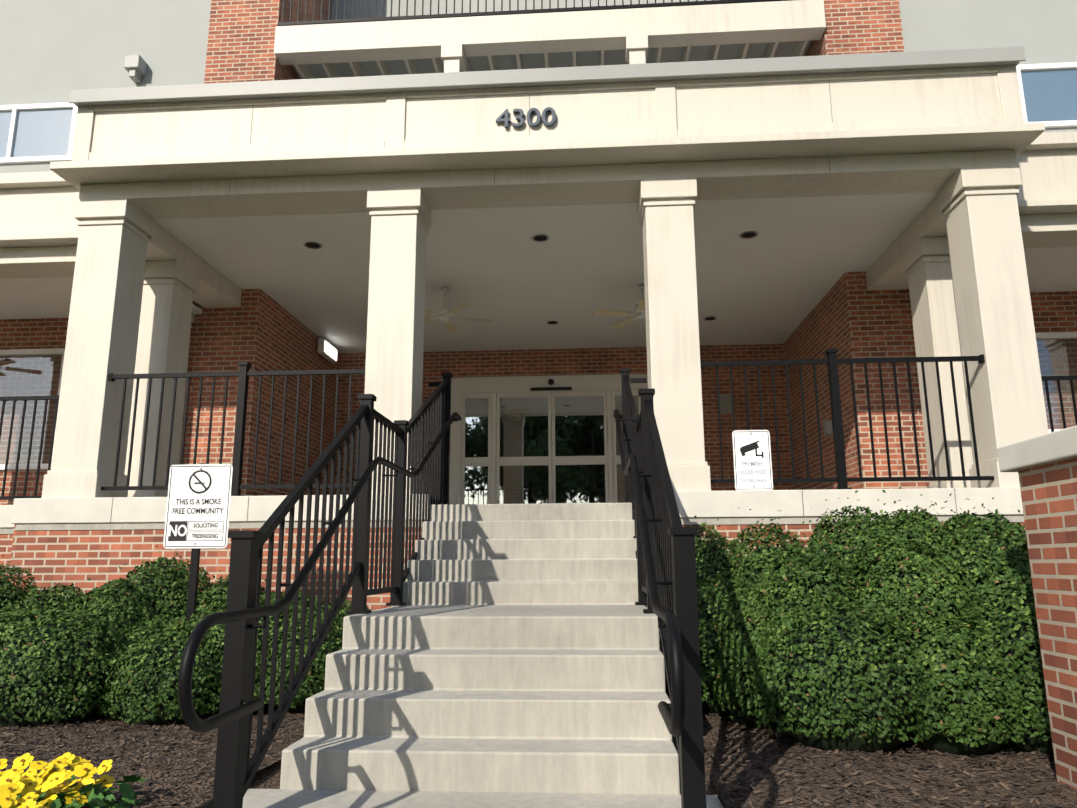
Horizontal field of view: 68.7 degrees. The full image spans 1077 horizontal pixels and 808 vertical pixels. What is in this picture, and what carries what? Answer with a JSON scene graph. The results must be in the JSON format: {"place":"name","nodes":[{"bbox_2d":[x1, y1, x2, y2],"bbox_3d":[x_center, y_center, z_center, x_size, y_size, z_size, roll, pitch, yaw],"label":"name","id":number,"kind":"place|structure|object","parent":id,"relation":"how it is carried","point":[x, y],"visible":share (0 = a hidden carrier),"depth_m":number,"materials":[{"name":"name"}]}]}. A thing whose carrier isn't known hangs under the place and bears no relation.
{"place":"outdoors","nodes":[
{"label":"outdoors","id":0,"kind":"place"},
{"bbox_2d":[163,464,232,548],"bbox_3d":[-2.608,0.782,6.042,0.500,0.640,0.003,-1,-11,4],"label":"sign","id":1,"kind":"object","parent":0,"point":[179,488],"visible":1,"depth_m":6.05,"materials":[{"name":"white metal"}]},
{"bbox_2d":[169,525,186,535],"bbox_3d":[-2.751,0.965,6.011,0.138,0.086,0.001,-1,-11,4],"label":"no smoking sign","id":2,"kind":"object","parent":1,"relation":"attached to","point":[175,531],"visible":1,"depth_m":6.01,"materials":[{"name":"white paint"}]},
{"bbox_2d":[242,789,722,807],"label":"walkway pavement","id":3,"kind":"structure","parent":0,"point":[280,798],"depth_m":3.46,"materials":[{"name":"concrete"}]},
{"bbox_2d":[0,349,1076,807],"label":"metal railings","id":4,"kind":"object","parent":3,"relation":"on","point":[672,539],"visible":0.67,"depth_m":5.00,"materials":[{"name":"black metal"}]},
{"bbox_2d":[178,410,684,736],"bbox_3d":[-0.188,0.611,5.392,1.830,2.082,5.485,-1,-11,4],"label":"handrail tube","id":5,"kind":"object","parent":4,"relation":"attached to","point":[673,719],"visible":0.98,"depth_m":3.08,"materials":[{"name":"black metal"}]},
{"bbox_2d":[248,710,717,796],"bbox_3d":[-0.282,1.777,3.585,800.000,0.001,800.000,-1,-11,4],"label":"ground","id":6,"kind":"structure","parent":0,"point":[268,777],"depth_m":3.85,"materials":[{"name":"brown soil"}]},
{"bbox_2d":[0,706,304,807],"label":"bed mulch","id":7,"kind":"object","parent":6,"relation":"on","point":[164,783],"visible":0.17,"depth_m":4.32,"materials":[{"name":"brown wood"}]},
{"bbox_2d":[0,775,146,807],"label":"flower leaves","id":8,"kind":"object","parent":7,"relation":"on","point":[97,795],"visible":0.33,"depth_m":3.23,"materials":[{"name":"green plant"}]},
{"bbox_2d":[0,752,114,807],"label":"yellow flowers","id":9,"kind":"object","parent":8,"relation":"attached to","point":[40,781],"visible":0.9,"depth_m":3.15,"materials":[{"name":"yellow plant"}]},
{"bbox_2d":[6,757,106,806],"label":"flower centers","id":10,"kind":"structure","parent":9,"relation":"attached to","point":[30,783],"depth_m":3.13,"materials":[{"name":"plant"}]},
{"bbox_2d":[186,463,205,620],"bbox_3d":[-2.604,1.347,5.946,0.056,1.803,0.031,-1,-11,4],"label":"sign post","id":11,"kind":"object","parent":7,"relation":"on","point":[193,579],"visible":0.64,"depth_m":5.93,"materials":[{"name":"black metal"}]},
{"bbox_2d":[172,508,222,513],"bbox_3d":[-2.606,0.818,6.032,0.402,0.044,0.001,-1,-11,4],"label":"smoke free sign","id":12,"kind":"object","parent":11,"relation":"attached to","point":[197,510],"visible":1,"depth_m":6.03,"materials":[{"name":"black paint"}]},
{"bbox_2d":[176,499,220,504],"bbox_3d":[-2.609,0.749,6.045,0.358,0.044,0.001,-1,-11,4],"label":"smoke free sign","id":13,"kind":"object","parent":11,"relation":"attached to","point":[208,501],"visible":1,"depth_m":6.04,"materials":[{"name":"black paint"}]},
{"bbox_2d":[192,534,217,537],"bbox_3d":[-2.536,1.003,5.989,0.206,0.033,0.001,-1,-11,4],"label":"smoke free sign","id":14,"kind":"object","parent":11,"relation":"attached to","point":[214,536],"visible":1,"depth_m":5.99,"materials":[{"name":"paint"}]},
{"bbox_2d":[193,523,217,527],"bbox_3d":[-2.536,0.925,6.005,0.191,0.033,0.001,-1,-11,4],"label":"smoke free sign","id":15,"kind":"object","parent":11,"relation":"attached to","point":[211,524],"visible":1,"depth_m":6.00,"materials":[{"name":"paint"}]},
{"bbox_2d":[0,695,1076,807],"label":"dark mulch chips","id":16,"kind":"object","parent":7,"relation":"on","point":[764,802],"visible":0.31,"depth_m":3.95,"materials":[{"name":"brown wood"}]},
{"bbox_2d":[0,550,373,726],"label":"hedge shrub","id":17,"kind":"object","parent":16,"relation":"on","point":[111,698],"depth_m":5.22,"materials":[{"name":"green plant"}]},
{"bbox_2d":[0,546,372,671],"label":"hedge leaves","id":18,"kind":"object","parent":17,"relation":"attached to","point":[96,641],"visible":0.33,"depth_m":5.54,"materials":[{"name":"green plant"}]},
{"bbox_2d":[197,786,732,807],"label":"bed edging","id":19,"kind":"object","parent":6,"relation":"on","point":[724,800],"visible":0.4,"depth_m":3.34,"materials":[{"name":"grey concrete"}]},
{"bbox_2d":[280,503,679,793],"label":"stairs","id":20,"kind":"structure","parent":6,"relation":"on","point":[511,648],"depth_m":4.23,"materials":[{"name":"concrete"}]},
{"bbox_2d":[0,522,1024,682],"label":"brick base wall","id":21,"kind":"structure","parent":6,"relation":"on","point":[78,558],"depth_m":7.25,"materials":[{"name":"red brick"}]},
{"bbox_2d":[0,487,1023,527],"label":"stone ledge","id":22,"kind":"object","parent":21,"relation":"on","point":[788,503],"visible":0.44,"depth_m":6.96,"materials":[{"name":"beige stone"}]},
{"bbox_2d":[0,515,1023,533],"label":"ledge","id":23,"kind":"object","parent":21,"relation":"on","point":[251,525],"depth_m":7.20,"materials":[{"name":"beige concrete"}]},
{"bbox_2d":[41,165,1048,497],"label":"portico columns","id":24,"kind":"structure","parent":21,"relation":"on","point":[133,313],"depth_m":7.65,"materials":[{"name":"beige paint"}]},
{"bbox_2d":[110,83,957,521],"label":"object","id":25,"kind":"structure","parent":24,"relation":"attached to","point":[494,183],"depth_m":7.61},
{"bbox_2d":[0,132,1076,278],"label":"porch beam trim","id":26,"kind":"structure","parent":24,"relation":"on","point":[39,230],"depth_m":8.78,"materials":[{"name":"paint"}]},
{"bbox_2d":[0,247,1076,319],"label":"side porch ceiling","id":27,"kind":"structure","parent":26,"relation":"attached to","point":[1051,269],"depth_m":9.65,"materials":[{"name":"paint"}]},
{"bbox_2d":[154,192,937,353],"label":"porch ceiling","id":28,"kind":"structure","parent":24,"relation":"attached to","point":[777,278],"depth_m":9.85,"materials":[{"name":"paint"}]},
{"bbox_2d":[424,287,492,332],"bbox_3d":[-1.265,-1.340,10.663,1.298,0.469,1.241,-1,-11,4],"label":"ceiling fan","id":29,"kind":"object","parent":28,"relation":"hanging from","point":[450,327],"depth_m":10.55},
{"bbox_2d":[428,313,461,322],"bbox_3d":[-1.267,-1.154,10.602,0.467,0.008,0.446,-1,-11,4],"label":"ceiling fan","id":30,"kind":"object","parent":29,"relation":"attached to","point":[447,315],"visible":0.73,"depth_m":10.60},
{"bbox_2d":[304,232,757,324],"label":"ceiling can trims","id":31,"kind":"object","parent":28,"relation":"attached to","point":[740,236],"visible":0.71,"depth_m":9.15,"materials":[{"name":"metal"}]},
{"bbox_2d":[306,232,755,323],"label":"recessed ceiling lights","id":32,"kind":"object","parent":31,"relation":"in","point":[543,238],"visible":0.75,"depth_m":9.13},
{"bbox_2d":[594,284,645,328],"bbox_3d":[1.383,-1.384,10.515,1.298,0.469,1.251,-1,-11,4],"label":"ceiling fan","id":33,"kind":"object","parent":28,"relation":"hanging from","point":[625,322],"depth_m":10.46},
{"bbox_2d":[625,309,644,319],"bbox_3d":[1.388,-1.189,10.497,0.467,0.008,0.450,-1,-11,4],"label":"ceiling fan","id":34,"kind":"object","parent":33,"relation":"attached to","point":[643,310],"visible":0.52,"depth_m":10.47},
{"bbox_2d":[50,65,1044,307],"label":"entablature beam","id":35,"kind":"structure","parent":24,"relation":"on","point":[901,131],"depth_m":7.82,"materials":[{"name":"beige paint"}]},
{"bbox_2d":[496,107,555,127],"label":"numerals","id":36,"kind":"object","parent":35,"relation":"attached to","point":[503,118],"visible":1,"depth_m":7.83,"materials":[{"name":"metal"}]},
{"bbox_2d":[68,46,1025,106],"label":"cornice","id":37,"kind":"structure","parent":35,"relation":"on","point":[912,60],"depth_m":7.83,"materials":[{"name":"white paint"}]},
{"bbox_3d":[1.936,0.511,7.141,0.200,0.340,0.026,-1,-11,4],"label":"surveillance sign","id":38,"kind":"object","parent":21,"relation":"on","visible":0},
{"bbox_2d":[742,462,762,465],"bbox_3d":[1.935,0.540,7.116,0.187,0.038,0.001,-1,-11,4],"label":"sign text","id":39,"kind":"object","parent":38,"relation":"attached to","point":[745,463],"visible":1,"depth_m":7.12},
{"bbox_2d":[739,470,766,473],"bbox_3d":[1.935,0.613,7.101,0.250,0.035,0.001,-1,-11,4],"label":"sign text","id":40,"kind":"object","parent":38,"relation":"attached to","point":[742,471],"visible":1,"depth_m":7.10},
{"bbox_2d":[741,478,766,481],"bbox_3d":[1.935,0.687,7.087,0.225,0.033,0.001,-1,-11,4],"label":"sign text","id":41,"kind":"object","parent":38,"relation":"attached to","point":[759,480],"visible":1,"depth_m":7.08},
{"bbox_2d":[0,0,1076,504],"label":"brick walls","id":42,"kind":"structure","parent":6,"relation":"on","point":[850,316],"depth_m":10.89,"materials":[{"name":"red brick"}]},
{"bbox_2d":[0,348,64,469],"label":"low window frame","id":43,"kind":"object","parent":42,"relation":"attached to","point":[31,352],"visible":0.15,"depth_m":10.67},
{"bbox_2d":[0,354,60,463],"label":"window glass","id":44,"kind":"object","parent":43,"relation":"in","point":[7,379],"depth_m":10.60,"materials":[{"name":"glass"}]},
{"bbox_2d":[317,338,336,362],"bbox_3d":[-3.515,-0.884,13.136,0.100,0.240,0.700,-1,-11,4],"label":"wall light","id":45,"kind":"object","parent":42,"relation":"attached to","point":[321,346],"depth_m":12.83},
{"bbox_2d":[324,341,336,360],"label":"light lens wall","id":46,"kind":"structure","parent":45,"relation":"attached to","point":[330,350],"depth_m":13.09,"materials":[{"name":"white plastic"}]},
{"bbox_2d":[0,0,1076,172],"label":"building siding walls","id":47,"kind":"structure","parent":42,"relation":"attached to","point":[54,51],"depth_m":11.62,"materials":[{"name":"beige paint"}]},
{"bbox_2d":[0,102,77,163],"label":"window frame","id":48,"kind":"object","parent":47,"relation":"attached to","point":[9,158],"visible":0.61,"depth_m":11.40,"materials":[{"name":"white plastic"}]},
{"bbox_2d":[0,108,72,157],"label":"window glass","id":49,"kind":"object","parent":48,"relation":"in","point":[43,132],"depth_m":11.44,"materials":[{"name":"blue glass"}]},
{"bbox_2d":[124,55,146,82],"bbox_3d":[-5.852,-4.858,11.435,0.220,0.320,0.210,-1,-11,4],"label":"security camera","id":50,"kind":"object","parent":47,"relation":"attached to","point":[135,66],"visible":1,"depth_m":11.36,"materials":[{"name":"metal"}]},
{"bbox_2d":[1016,62,1076,127],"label":"window frame","id":51,"kind":"object","parent":47,"relation":"attached to","point":[1050,66],"visible":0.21,"depth_m":10.54,"materials":[{"name":"white plastic"}]},
{"bbox_2d":[1021,69,1076,121],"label":"window glass","id":52,"kind":"object","parent":51,"relation":"in","point":[1050,95],"depth_m":10.52,"materials":[{"name":"blue glass"}]},
{"bbox_2d":[442,374,647,503],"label":"entrance door frames","id":53,"kind":"structure","parent":42,"relation":"attached to","point":[493,390],"depth_m":13.61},
{"bbox_2d":[530,387,571,390],"bbox_3d":[0.217,-0.262,13.646,0.720,0.050,0.040,-1,-11,4],"label":"door sensor","id":54,"kind":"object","parent":53,"relation":"attached to","point":[549,388],"depth_m":13.63,"materials":[{"name":"black plastic"}]},
{"bbox_2d":[548,379,553,384],"bbox_3d":[0.217,-0.382,13.681,0.110,0.110,0.110,-1,-11,4],"label":"door sensor","id":55,"kind":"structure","parent":53,"relation":"attached to","point":[550,381],"depth_m":13.65,"materials":[{"name":"black plastic"}]},
{"bbox_2d":[464,391,638,503],"bbox_3d":[0.230,0.969,13.499,3.120,2.400,0.001,-1,-11,4],"label":"entrance door glass","id":56,"kind":"object","parent":53,"relation":"in","point":[579,426],"visible":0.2,"depth_m":13.55,"materials":[{"name":"clear glass"}]},
{"bbox_2d":[274,0,825,78],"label":"balcony","id":57,"kind":"structure","parent":42,"relation":"attached to","point":[453,43],"depth_m":11.13,"materials":[{"name":"beige paint"}]},
{"bbox_2d":[277,0,791,25],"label":"balcony railing","id":58,"kind":"object","parent":57,"relation":"on","point":[509,12],"visible":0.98,"depth_m":11.30,"materials":[{"name":"black metal"}]},
{"bbox_2d":[720,394,731,413],"bbox_3d":[3.169,-0.001,13.337,0.260,0.320,0.070,-1,-11,4],"label":"wall plaque","id":59,"kind":"object","parent":42,"relation":"attached to","point":[725,404],"visible":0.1,"depth_m":13.30,"materials":[{"name":"metal"}]},
{"bbox_2d":[823,420,832,435],"bbox_3d":[4.011,0.332,10.922,0.078,0.200,0.150,-1,-11,4],"label":"outlet box","id":60,"kind":"object","parent":42,"relation":"attached to","point":[827,427],"visible":1,"depth_m":10.86,"materials":[{"name":"metal"}]},
{"bbox_2d":[1035,332,1076,432],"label":"low window frame","id":61,"kind":"object","parent":42,"relation":"attached to","point":[1060,335],"depth_m":9.81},
{"bbox_2d":[665,683,1076,807],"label":"bed mulch","id":62,"kind":"object","parent":6,"relation":"on","point":[714,773],"visible":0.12,"depth_m":3.75,"materials":[{"name":"brown wood"}]},
{"bbox_2d":[659,487,1053,755],"bbox_3d":[4.386,1.306,5.255,7.028,1.537,2.985,-1,-11,4],"label":"hedge shrub","id":63,"kind":"object","parent":62,"relation":"on","point":[1013,716],"depth_m":4.39,"materials":[{"name":"green plant"}]},
{"bbox_2d":[695,501,1035,673],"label":"hedge leaves","id":64,"kind":"object","parent":63,"relation":"attached to","point":[874,667],"visible":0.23,"depth_m":4.73,"materials":[{"name":"green plant"}]},
{"bbox_2d":[292,41,811,78],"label":"soffit","id":65,"kind":"structure","parent":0,"point":[586,58],"depth_m":11.89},
{"bbox_2d":[732,430,772,489],"bbox_3d":[1.935,0.508,7.126,0.335,0.550,0.003,-1,-11,4],"label":"sign","id":66,"kind":"object","parent":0,"point":[743,438],"visible":0.81,"depth_m":7.12,"materials":[{"name":"white metal"}]},
{"bbox_2d":[734,431,771,488],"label":"surveillance sign graphics","id":67,"kind":"object","parent":66,"relation":"attached to","point":[748,447],"visible":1,"depth_m":7.14,"materials":[{"name":"black paint"}]},
{"bbox_2d":[1018,458,1076,789],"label":"brick wall","id":68,"kind":"structure","parent":0,"point":[1049,497],"depth_m":3.55,"materials":[{"name":"red brick"}]},
{"bbox_2d":[997,425,1076,471],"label":"wall cap","id":69,"kind":"object","parent":68,"relation":"on","point":[1051,448],"visible":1,"depth_m":3.56,"materials":[{"name":"beige concrete"}]},
{"bbox_2d":[1036,338,1076,428],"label":"window blinds","id":70,"kind":"object","parent":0,"point":[1044,369],"depth_m":9.77,"materials":[{"name":"white plastic"}]}
]}

